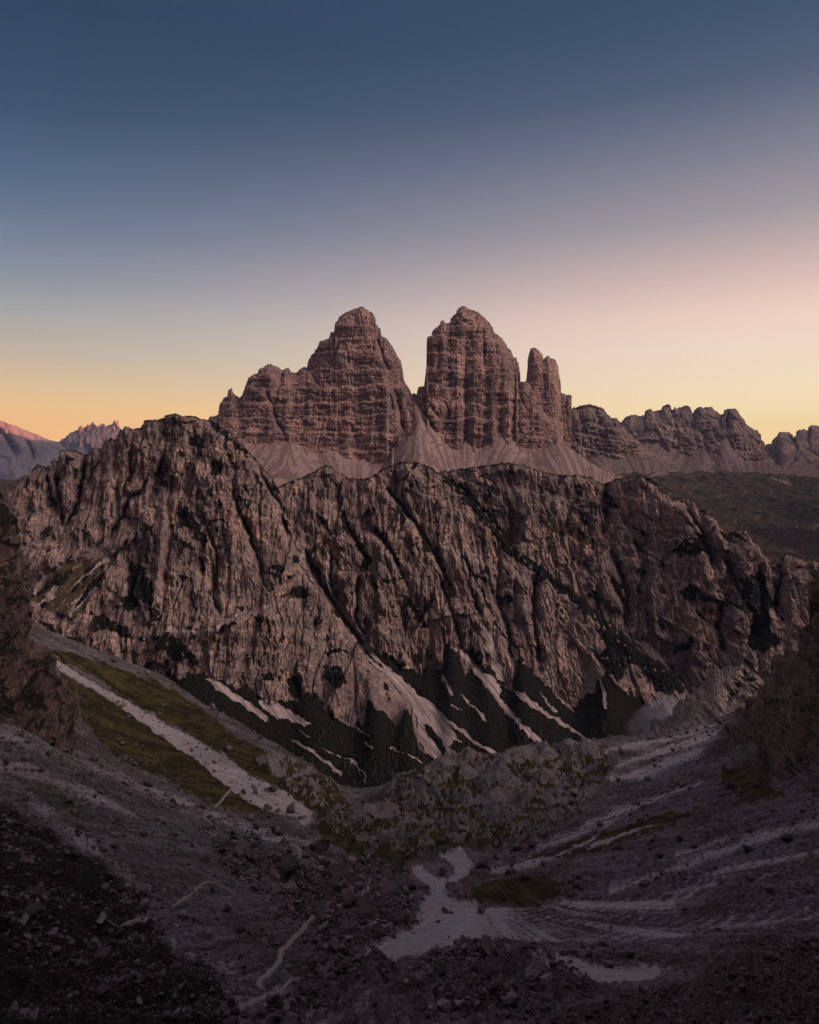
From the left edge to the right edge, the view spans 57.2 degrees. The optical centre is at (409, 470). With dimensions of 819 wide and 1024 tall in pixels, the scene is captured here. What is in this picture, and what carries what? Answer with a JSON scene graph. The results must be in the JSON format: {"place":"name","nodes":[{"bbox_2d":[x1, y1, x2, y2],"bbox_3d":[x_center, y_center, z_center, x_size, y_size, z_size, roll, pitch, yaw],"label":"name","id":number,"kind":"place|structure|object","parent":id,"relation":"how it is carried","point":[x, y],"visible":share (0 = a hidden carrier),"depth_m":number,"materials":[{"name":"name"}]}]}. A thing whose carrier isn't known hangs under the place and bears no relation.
{"place":"outdoors","nodes":[
{"label":"outdoors","id":0,"kind":"place"},
{"bbox_2d":[0,421,66,479],"bbox_3d":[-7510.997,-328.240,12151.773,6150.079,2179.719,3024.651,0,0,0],"label":"mountain","id":1,"kind":"structure","parent":0,"point":[23,452],"depth_m":11317.34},
{"bbox_2d":[59,420,131,454],"bbox_3d":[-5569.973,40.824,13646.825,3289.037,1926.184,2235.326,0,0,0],"label":"mountain","id":2,"kind":"structure","parent":0,"point":[85,440],"depth_m":13370.53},
{"bbox_2d":[1,413,425,782],"bbox_3d":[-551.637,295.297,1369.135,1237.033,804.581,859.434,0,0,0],"label":"mountain","id":3,"kind":"structure","parent":0,"point":[254,546],"depth_m":1243.54,"materials":[{"name":"stone"}]},
{"bbox_2d":[23,415,430,788],"bbox_3d":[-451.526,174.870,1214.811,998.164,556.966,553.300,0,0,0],"label":"dwarf pine scrub","id":4,"kind":"object","parent":3,"relation":"on","point":[378,726],"visible":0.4,"depth_m":1093.26,"materials":[{"name":"plant"}]},
{"bbox_2d":[208,307,439,486],"bbox_3d":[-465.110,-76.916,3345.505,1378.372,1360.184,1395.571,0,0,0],"label":"mountain","id":5,"kind":"structure","parent":0,"point":[341,402],"depth_m":3084.26,"materials":[{"name":"stone"}]},
{"bbox_2d":[0,625,818,1023],"bbox_3d":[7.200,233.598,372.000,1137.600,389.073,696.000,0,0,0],"label":"ground","id":6,"kind":"structure","parent":0,"point":[600,909],"depth_m":189.43,"materials":[{"name":"gravel"}]},
{"bbox_2d":[0,890,8,897],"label":"boulder","id":7,"kind":"object","parent":6,"relation":"on","point":[4,893],"visible":1,"depth_m":103.95,"materials":[{"name":"stone"}]},
{"bbox_2d":[3,913,10,921],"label":"boulder","id":8,"kind":"object","parent":6,"relation":"on","point":[7,917],"visible":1,"depth_m":93.81,"materials":[{"name":"stone"}]},
{"bbox_2d":[20,913,29,924],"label":"boulder","id":9,"kind":"object","parent":6,"relation":"on","point":[26,917],"visible":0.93,"depth_m":96.07,"materials":[{"name":"stone"}]},
{"bbox_2d":[20,1008,30,1015],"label":"boulder","id":10,"kind":"object","parent":6,"relation":"on","point":[25,1010],"visible":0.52,"depth_m":74.39,"materials":[{"name":"stone"}]},
{"bbox_2d":[23,901,41,918],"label":"boulder","id":11,"kind":"object","parent":6,"relation":"on","point":[31,910],"visible":0.85,"depth_m":98.09,"materials":[{"name":"stone"}]},
{"bbox_2d":[33,882,43,895],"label":"boulder","id":12,"kind":"object","parent":6,"relation":"on","point":[39,886],"visible":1,"depth_m":110.36,"materials":[{"name":"stone"}]},
{"bbox_2d":[0,492,88,753],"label":"crag","id":13,"kind":"structure","parent":6,"relation":"on","point":[39,696],"depth_m":273.88,"materials":[{"name":"stone"}]},
{"bbox_2d":[48,931,57,937],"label":"boulder","id":14,"kind":"object","parent":6,"relation":"on","point":[51,934],"visible":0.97,"depth_m":95.20,"materials":[{"name":"stone"}]},
{"bbox_2d":[96,911,106,923],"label":"boulder","id":15,"kind":"object","parent":6,"relation":"on","point":[102,917],"visible":1,"depth_m":101.73,"materials":[{"name":"stone"}]},
{"bbox_2d":[94,947,109,956],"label":"boulder","id":16,"kind":"object","parent":6,"relation":"on","point":[104,951],"visible":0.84,"depth_m":94.05,"materials":[{"name":"stone"}]},
{"bbox_2d":[97,983,109,996],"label":"boulder","id":17,"kind":"object","parent":6,"relation":"on","point":[102,989],"visible":1,"depth_m":81.50,"materials":[{"name":"stone"}]},
{"bbox_2d":[115,926,125,935],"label":"boulder","id":18,"kind":"object","parent":6,"relation":"on","point":[120,930],"visible":1,"depth_m":100.53,"materials":[{"name":"stone"}]},
{"bbox_2d":[125,882,131,892],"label":"boulder","id":19,"kind":"object","parent":6,"relation":"on","point":[128,886],"visible":1,"depth_m":131.07,"materials":[{"name":"stone"}]},
{"bbox_2d":[107,917,153,926],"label":"path","id":20,"kind":"structure","parent":6,"relation":"on","point":[130,922],"depth_m":104.57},
{"bbox_2d":[172,881,239,907],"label":"path","id":21,"kind":"structure","parent":6,"relation":"on","point":[191,893],"depth_m":154.16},
{"bbox_2d":[202,830,215,838],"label":"boulder","id":22,"kind":"object","parent":6,"relation":"on","point":[207,835],"visible":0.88,"depth_m":216.97,"materials":[{"name":"stone"}]},
{"bbox_2d":[214,786,232,806],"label":"path","id":23,"kind":"structure","parent":6,"relation":"on","point":[223,797],"depth_m":333.03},
{"bbox_2d":[220,1002,230,1014],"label":"boulder","id":24,"kind":"object","parent":6,"relation":"on","point":[224,1008],"visible":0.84,"depth_m":79.65,"materials":[{"name":"stone"}]},
{"bbox_2d":[220,853,231,862],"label":"boulder","id":25,"kind":"object","parent":6,"relation":"on","point":[228,857],"visible":0.81,"depth_m":189.53,"materials":[{"name":"stone"}]},
{"bbox_2d":[232,862,242,871],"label":"boulder","id":26,"kind":"object","parent":6,"relation":"on","point":[238,866],"visible":1,"depth_m":179.84,"materials":[{"name":"stone"}]},
{"bbox_2d":[233,841,248,854],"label":"boulder","id":27,"kind":"object","parent":6,"relation":"on","point":[243,845],"visible":0.87,"depth_m":199.67,"materials":[{"name":"stone"}]},
{"bbox_2d":[238,992,270,1005],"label":"path","id":28,"kind":"structure","parent":6,"relation":"on","point":[263,996],"depth_m":85.25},
{"bbox_2d":[271,994,279,1004],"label":"boulder","id":29,"kind":"object","parent":6,"relation":"on","point":[275,998],"visible":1,"depth_m":81.47,"materials":[{"name":"stone"}]},
{"bbox_2d":[276,879,290,884],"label":"boulder","id":30,"kind":"object","parent":6,"relation":"on","point":[284,881],"visible":0.49,"depth_m":174.51,"materials":[{"name":"stone"}]},
{"bbox_2d":[282,998,290,1011],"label":"boulder","id":31,"kind":"object","parent":6,"relation":"on","point":[286,1004],"visible":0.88,"depth_m":81.05,"materials":[{"name":"stone"}]},
{"bbox_2d":[279,854,299,874],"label":"boulder","id":32,"kind":"object","parent":6,"relation":"on","point":[288,864],"visible":1,"depth_m":188.88,"materials":[{"name":"stone"}]},
{"bbox_2d":[256,879,370,990],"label":"path","id":33,"kind":"structure","parent":6,"relation":"on","point":[269,972],"depth_m":111.04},
{"bbox_2d":[314,909,323,920],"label":"boulder","id":34,"kind":"object","parent":6,"relation":"on","point":[318,914],"visible":1,"depth_m":142.56,"materials":[{"name":"stone"}]},
{"bbox_2d":[309,839,329,854],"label":"boulder","id":35,"kind":"object","parent":6,"relation":"on","point":[318,846],"visible":0.84,"depth_m":242.74,"materials":[{"name":"stone"}]},
{"bbox_2d":[315,961,330,973],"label":"boulder","id":36,"kind":"object","parent":6,"relation":"on","point":[325,966],"visible":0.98,"depth_m":99.30,"materials":[{"name":"stone"}]},
{"bbox_2d":[320,955,329,963],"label":"boulder","id":37,"kind":"object","parent":6,"relation":"on","point":[325,959],"visible":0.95,"depth_m":100.19,"materials":[{"name":"stone"}]},
{"bbox_2d":[321,867,329,877],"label":"boulder","id":38,"kind":"object","parent":6,"relation":"on","point":[324,873],"visible":0.71,"depth_m":192.44,"materials":[{"name":"stone"}]},
{"bbox_2d":[320,860,330,868],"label":"boulder","id":39,"kind":"object","parent":6,"relation":"on","point":[325,863],"visible":0.55,"depth_m":226.38,"materials":[{"name":"stone"}]},
{"bbox_2d":[322,920,329,929],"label":"boulder","id":40,"kind":"object","parent":6,"relation":"on","point":[326,925],"visible":1,"depth_m":127.97,"materials":[{"name":"stone"}]},
{"bbox_2d":[323,888,337,902],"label":"boulder","id":41,"kind":"object","parent":6,"relation":"on","point":[329,896],"visible":0.75,"depth_m":170.03,"materials":[{"name":"stone"}]},
{"bbox_2d":[327,876,338,889],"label":"boulder","id":42,"kind":"object","parent":6,"relation":"on","point":[333,882],"visible":1,"depth_m":186.26,"materials":[{"name":"stone"}]},
{"bbox_2d":[329,859,351,880],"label":"boulder","id":43,"kind":"object","parent":6,"relation":"on","point":[341,870],"visible":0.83,"depth_m":193.63,"materials":[{"name":"stone"}]},
{"bbox_2d":[340,886,354,897],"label":"boulder","id":44,"kind":"object","parent":6,"relation":"on","point":[343,892],"visible":0.48,"depth_m":184.12,"materials":[{"name":"stone"}]},
{"bbox_2d":[341,935,353,941],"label":"boulder","id":45,"kind":"object","parent":6,"relation":"on","point":[350,937],"visible":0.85,"depth_m":127.19,"materials":[{"name":"stone"}]},
{"bbox_2d":[341,962,355,969],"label":"boulder","id":46,"kind":"object","parent":6,"relation":"on","point":[347,965],"visible":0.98,"depth_m":99.34,"materials":[{"name":"stone"}]},
{"bbox_2d":[342,891,357,907],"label":"boulder","id":47,"kind":"object","parent":6,"relation":"on","point":[349,898],"visible":0.94,"depth_m":168.64,"materials":[{"name":"stone"}]},
{"bbox_2d":[348,856,358,863],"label":"boulder","id":48,"kind":"object","parent":6,"relation":"on","point":[354,859],"visible":0.62,"depth_m":240.20,"materials":[{"name":"stone"}]},
{"bbox_2d":[357,901,371,918],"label":"boulder","id":49,"kind":"object","parent":6,"relation":"on","point":[364,910],"visible":0.9,"depth_m":158.09,"materials":[{"name":"stone"}]},
{"bbox_2d":[362,847,374,855],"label":"boulder","id":50,"kind":"object","parent":6,"relation":"on","point":[370,851],"visible":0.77,"depth_m":262.33,"materials":[{"name":"stone"}]},
{"bbox_2d":[364,932,385,938],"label":"boulder","id":51,"kind":"object","parent":6,"relation":"on","point":[378,935],"visible":0.82,"depth_m":139.88,"materials":[{"name":"stone"}]},
{"bbox_2d":[380,880,397,897],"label":"boulder","id":52,"kind":"object","parent":6,"relation":"on","point":[389,888],"visible":0.84,"depth_m":194.62,"materials":[{"name":"stone"}]},
{"bbox_2d":[398,908,410,922],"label":"boulder","id":53,"kind":"object","parent":6,"relation":"on","point":[401,917],"visible":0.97,"depth_m":161.15,"materials":[{"name":"stone"}]},
{"bbox_2d":[0,653,818,1023],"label":"rubble","id":54,"kind":"object","parent":6,"relation":"on","point":[342,913],"visible":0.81,"depth_m":128.66,"materials":[{"name":"stone"}]},
{"bbox_2d":[405,852,416,858],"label":"boulder","id":55,"kind":"object","parent":6,"relation":"on","point":[410,855],"visible":0.91,"depth_m":253.85,"materials":[{"name":"stone"}]},
{"bbox_2d":[425,992,435,1004],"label":"boulder","id":56,"kind":"object","parent":6,"relation":"on","point":[429,997],"visible":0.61,"depth_m":90.41,"materials":[{"name":"stone"}]},
{"bbox_2d":[430,944,439,953],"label":"boulder","id":57,"kind":"object","parent":6,"relation":"on","point":[434,949],"visible":0.94,"depth_m":111.59,"materials":[{"name":"stone"}]},
{"bbox_2d":[433,966,444,976],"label":"boulder","id":58,"kind":"object","parent":6,"relation":"on","point":[439,971],"visible":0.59,"depth_m":102.61,"materials":[{"name":"stone"}]},
{"bbox_2d":[436,998,449,1010],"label":"boulder","id":59,"kind":"object","parent":6,"relation":"on","point":[442,1003],"visible":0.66,"depth_m":87.37,"materials":[{"name":"stone"}]},
{"bbox_2d":[442,984,452,992],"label":"boulder","id":60,"kind":"object","parent":6,"relation":"on","point":[447,988],"visible":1,"depth_m":96.62,"materials":[{"name":"stone"}]},
{"bbox_2d":[451,999,462,1008],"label":"boulder","id":61,"kind":"object","parent":6,"relation":"on","point":[457,1004],"visible":1,"depth_m":85.65,"materials":[{"name":"stone"}]},
{"bbox_2d":[459,815,467,822],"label":"boulder","id":62,"kind":"object","parent":6,"relation":"on","point":[462,819],"visible":1,"depth_m":292.63,"materials":[{"name":"stone"}]},
{"bbox_2d":[462,875,474,898],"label":"rock","id":63,"kind":"object","parent":6,"relation":"on","point":[468,886],"visible":0.97,"depth_m":194.63,"materials":[{"name":"stone"}]},
{"bbox_2d":[480,934,493,956],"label":"rock","id":64,"kind":"object","parent":6,"relation":"on","point":[485,944],"visible":0.94,"depth_m":121.68,"materials":[{"name":"stone"}]},
{"bbox_2d":[490,980,497,992],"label":"boulder","id":65,"kind":"object","parent":6,"relation":"on","point":[493,988],"visible":1,"depth_m":85.88,"materials":[{"name":"stone"}]},
{"bbox_2d":[496,975,502,988],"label":"boulder","id":66,"kind":"object","parent":6,"relation":"on","point":[499,978],"visible":0.81,"depth_m":87.15,"materials":[{"name":"stone"}]},
{"bbox_2d":[504,995,511,1005],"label":"boulder","id":67,"kind":"object","parent":6,"relation":"on","point":[508,1000],"visible":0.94,"depth_m":85.64,"materials":[{"name":"stone"}]},
{"bbox_2d":[507,989,519,1003],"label":"boulder","id":68,"kind":"object","parent":6,"relation":"on","point":[514,996],"visible":0.86,"depth_m":86.60,"materials":[{"name":"stone"}]},
{"bbox_2d":[534,960,545,972],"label":"boulder","id":69,"kind":"object","parent":6,"relation":"on","point":[538,964],"visible":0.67,"depth_m":104.20,"materials":[{"name":"stone"}]},
{"bbox_2d":[540,972,551,985],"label":"boulder","id":70,"kind":"object","parent":6,"relation":"on","point":[545,978],"visible":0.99,"depth_m":95.43,"materials":[{"name":"stone"}]},
{"bbox_2d":[538,829,554,835],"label":"boulder","id":71,"kind":"object","parent":6,"relation":"on","point":[544,832],"visible":1,"depth_m":281.07,"materials":[{"name":"stone"}]},
{"bbox_2d":[550,936,818,1023],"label":"rubble bank","id":72,"kind":"structure","parent":6,"relation":"on","point":[748,956],"depth_m":60.11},
{"bbox_2d":[650,664,770,732],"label":"crag","id":73,"kind":"structure","parent":6,"relation":"on","point":[727,689],"depth_m":615.23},
{"bbox_2d":[720,567,818,794],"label":"crag","id":74,"kind":"structure","parent":6,"relation":"on","point":[770,731],"depth_m":259.88,"materials":[{"name":"stone"}]},
{"bbox_2d":[0,469,818,565],"bbox_3d":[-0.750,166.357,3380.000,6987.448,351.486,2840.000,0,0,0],"label":"plateau","id":75,"kind":"structure","parent":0,"point":[776,516],"depth_m":3210.15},
{"bbox_2d":[0,0,818,444],"label":"sky","id":76,"kind":"structure","parent":0,"point":[195,195],"materials":[{"name":"blue"}]},
{"bbox_2d":[278,461,689,758],"bbox_3d":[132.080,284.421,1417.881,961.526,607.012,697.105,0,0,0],"label":"cliff","id":77,"kind":"structure","parent":0,"point":[372,620],"depth_m":1361.15,"materials":[{"name":"stone"}]},
{"bbox_2d":[304,461,685,761],"bbox_3d":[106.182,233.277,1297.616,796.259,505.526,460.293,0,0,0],"label":"dwarf pine scrub","id":78,"kind":"object","parent":77,"relation":"on","point":[624,713],"visible":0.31,"depth_m":1257.54,"materials":[{"name":"plant"}]},
{"bbox_2d":[392,306,622,483],"bbox_3d":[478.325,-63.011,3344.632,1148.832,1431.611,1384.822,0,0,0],"label":"mountain","id":79,"kind":"structure","parent":0,"point":[473,404],"depth_m":3182.35,"materials":[{"name":"stone"}]},
{"bbox_2d":[526,348,563,441],"bbox_3d":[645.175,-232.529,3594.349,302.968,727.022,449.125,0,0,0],"label":"mountain","id":80,"kind":"structure","parent":0,"point":[543,379],"depth_m":3519.62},
{"bbox_2d":[561,393,571,448],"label":"mountain","id":81,"kind":"structure","parent":0,"point":[567,416],"depth_m":3579.10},
{"bbox_2d":[571,404,676,473],"bbox_3d":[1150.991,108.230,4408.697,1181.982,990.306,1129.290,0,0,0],"label":"mountain","id":82,"kind":"structure","parent":0,"point":[602,439],"depth_m":4197.90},
{"bbox_2d":[437,462,818,693],"bbox_3d":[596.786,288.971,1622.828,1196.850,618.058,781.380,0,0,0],"label":"cliff","id":83,"kind":"structure","parent":0,"point":[524,521],"depth_m":1532.88,"materials":[{"name":"stone"}]},
{"bbox_2d":[451,461,815,680],"bbox_3d":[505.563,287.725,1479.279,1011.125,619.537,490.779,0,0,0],"label":"dwarf pine scrub","id":84,"kind":"object","parent":83,"relation":"on","point":[766,638],"visible":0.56,"depth_m":1463.02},
{"bbox_2d":[621,404,785,474],"bbox_3d":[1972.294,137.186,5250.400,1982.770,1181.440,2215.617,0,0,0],"label":"mountain","id":85,"kind":"structure","parent":0,"point":[684,439],"depth_m":4710.08,"materials":[{"name":"stone"}]},
{"bbox_2d":[765,425,818,477],"bbox_3d":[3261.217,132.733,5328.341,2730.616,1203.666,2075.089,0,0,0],"label":"mountain","id":86,"kind":"structure","parent":0,"point":[797,454],"depth_m":5045.24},
{"bbox_3d":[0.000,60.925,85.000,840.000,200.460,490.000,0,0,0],"label":"ground","id":87,"kind":"structure","parent":0,"visible":0},
{"bbox_2d":[7,1000,18,1017],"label":"boulder","id":88,"kind":"object","parent":87,"relation":"on","point":[10,1014],"visible":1,"depth_m":73.77,"materials":[{"name":"stone"}]},
{"bbox_2d":[23,933,31,939],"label":"boulder","id":89,"kind":"object","parent":87,"relation":"on","point":[28,936],"visible":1,"depth_m":92.81,"materials":[{"name":"stone"}]},
{"bbox_2d":[26,1007,38,1021],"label":"boulder","id":90,"kind":"object","parent":87,"relation":"on","point":[31,1015],"visible":0.93,"depth_m":72.26,"materials":[{"name":"stone"}]},
{"bbox_2d":[89,938,99,944],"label":"boulder","id":91,"kind":"object","parent":87,"relation":"on","point":[95,941],"visible":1,"depth_m":97.07,"materials":[{"name":"stone"}]},
{"bbox_2d":[162,956,175,966],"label":"boulder","id":92,"kind":"object","parent":87,"relation":"on","point":[167,961],"visible":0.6,"depth_m":94.77,"materials":[{"name":"stone"}]},
{"bbox_2d":[171,961,180,968],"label":"boulder","id":93,"kind":"object","parent":87,"relation":"on","point":[177,964],"visible":0.99,"depth_m":93.94,"materials":[{"name":"stone"}]},
{"bbox_2d":[175,946,184,959],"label":"boulder","id":94,"kind":"object","parent":87,"relation":"on","point":[179,952],"visible":0.84,"depth_m":97.29,"materials":[{"name":"stone"}]},
{"bbox_2d":[198,993,206,1000],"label":"boulder","id":95,"kind":"object","parent":87,"relation":"on","point":[202,997],"visible":0.94,"depth_m":82.86,"materials":[{"name":"stone"}]},
{"bbox_2d":[214,1006,222,1016],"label":"boulder","id":96,"kind":"object","parent":87,"relation":"on","point":[217,1013],"visible":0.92,"depth_m":79.66,"materials":[{"name":"stone"}]},
{"bbox_2d":[217,967,224,976],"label":"boulder","id":97,"kind":"object","parent":87,"relation":"on","point":[221,971],"visible":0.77,"depth_m":90.16,"materials":[{"name":"stone"}]},
{"bbox_2d":[245,849,253,859],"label":"boulder","id":98,"kind":"object","parent":87,"relation":"on","point":[249,853],"visible":1,"depth_m":196.71,"materials":[{"name":"stone"}]},
{"bbox_2d":[268,883,280,893],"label":"boulder","id":99,"kind":"object","parent":87,"relation":"on","point":[275,888],"visible":0.75,"depth_m":164.46,"materials":[{"name":"stone"}]},
{"bbox_2d":[283,880,297,889],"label":"boulder","id":100,"kind":"object","parent":87,"relation":"on","point":[289,884],"visible":0.73,"depth_m":166.65,"materials":[{"name":"stone"}]},
{"bbox_2d":[329,936,339,951],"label":"boulder","id":101,"kind":"object","parent":87,"relation":"on","point":[334,943],"visible":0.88,"depth_m":122.38,"materials":[{"name":"stone"}]},
{"bbox_2d":[359,925,368,932],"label":"boulder","id":102,"kind":"object","parent":87,"relation":"on","point":[365,928],"visible":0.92,"depth_m":142.77,"materials":[{"name":"stone"}]},
{"bbox_2d":[369,920,379,932],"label":"boulder","id":103,"kind":"object","parent":87,"relation":"on","point":[374,926],"visible":0.86,"depth_m":142.30,"materials":[{"name":"stone"}]},
{"bbox_2d":[379,877,388,884],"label":"boulder","id":104,"kind":"object","parent":87,"relation":"on","point":[382,880],"visible":0.23,"depth_m":210.43,"materials":[{"name":"stone"}]},
{"bbox_2d":[384,923,392,931],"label":"boulder","id":105,"kind":"object","parent":87,"relation":"on","point":[388,926],"visible":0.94,"depth_m":146.90,"materials":[{"name":"stone"}]},
{"bbox_2d":[478,967,491,979],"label":"boulder","id":106,"kind":"object","parent":87,"relation":"on","point":[485,972],"visible":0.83,"depth_m":101.77,"materials":[{"name":"stone"}]},
{"bbox_2d":[502,943,511,953],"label":"boulder","id":107,"kind":"object","parent":87,"relation":"on","point":[507,947],"visible":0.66,"depth_m":136.41,"materials":[{"name":"stone"}]},
{"bbox_2d":[524,967,535,975],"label":"boulder","id":108,"kind":"object","parent":87,"relation":"on","point":[530,970],"visible":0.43,"depth_m":108.78,"materials":[{"name":"stone"}]},
{"bbox_2d":[557,950,578,955],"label":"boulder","id":109,"kind":"object","parent":87,"relation":"on","point":[564,953],"visible":0.94,"depth_m":129.50,"materials":[{"name":"stone"}]},
{"bbox_2d":[607,952,634,957],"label":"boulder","id":110,"kind":"object","parent":87,"relation":"on","point":[622,954],"visible":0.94,"depth_m":119.15,"materials":[{"name":"stone"}]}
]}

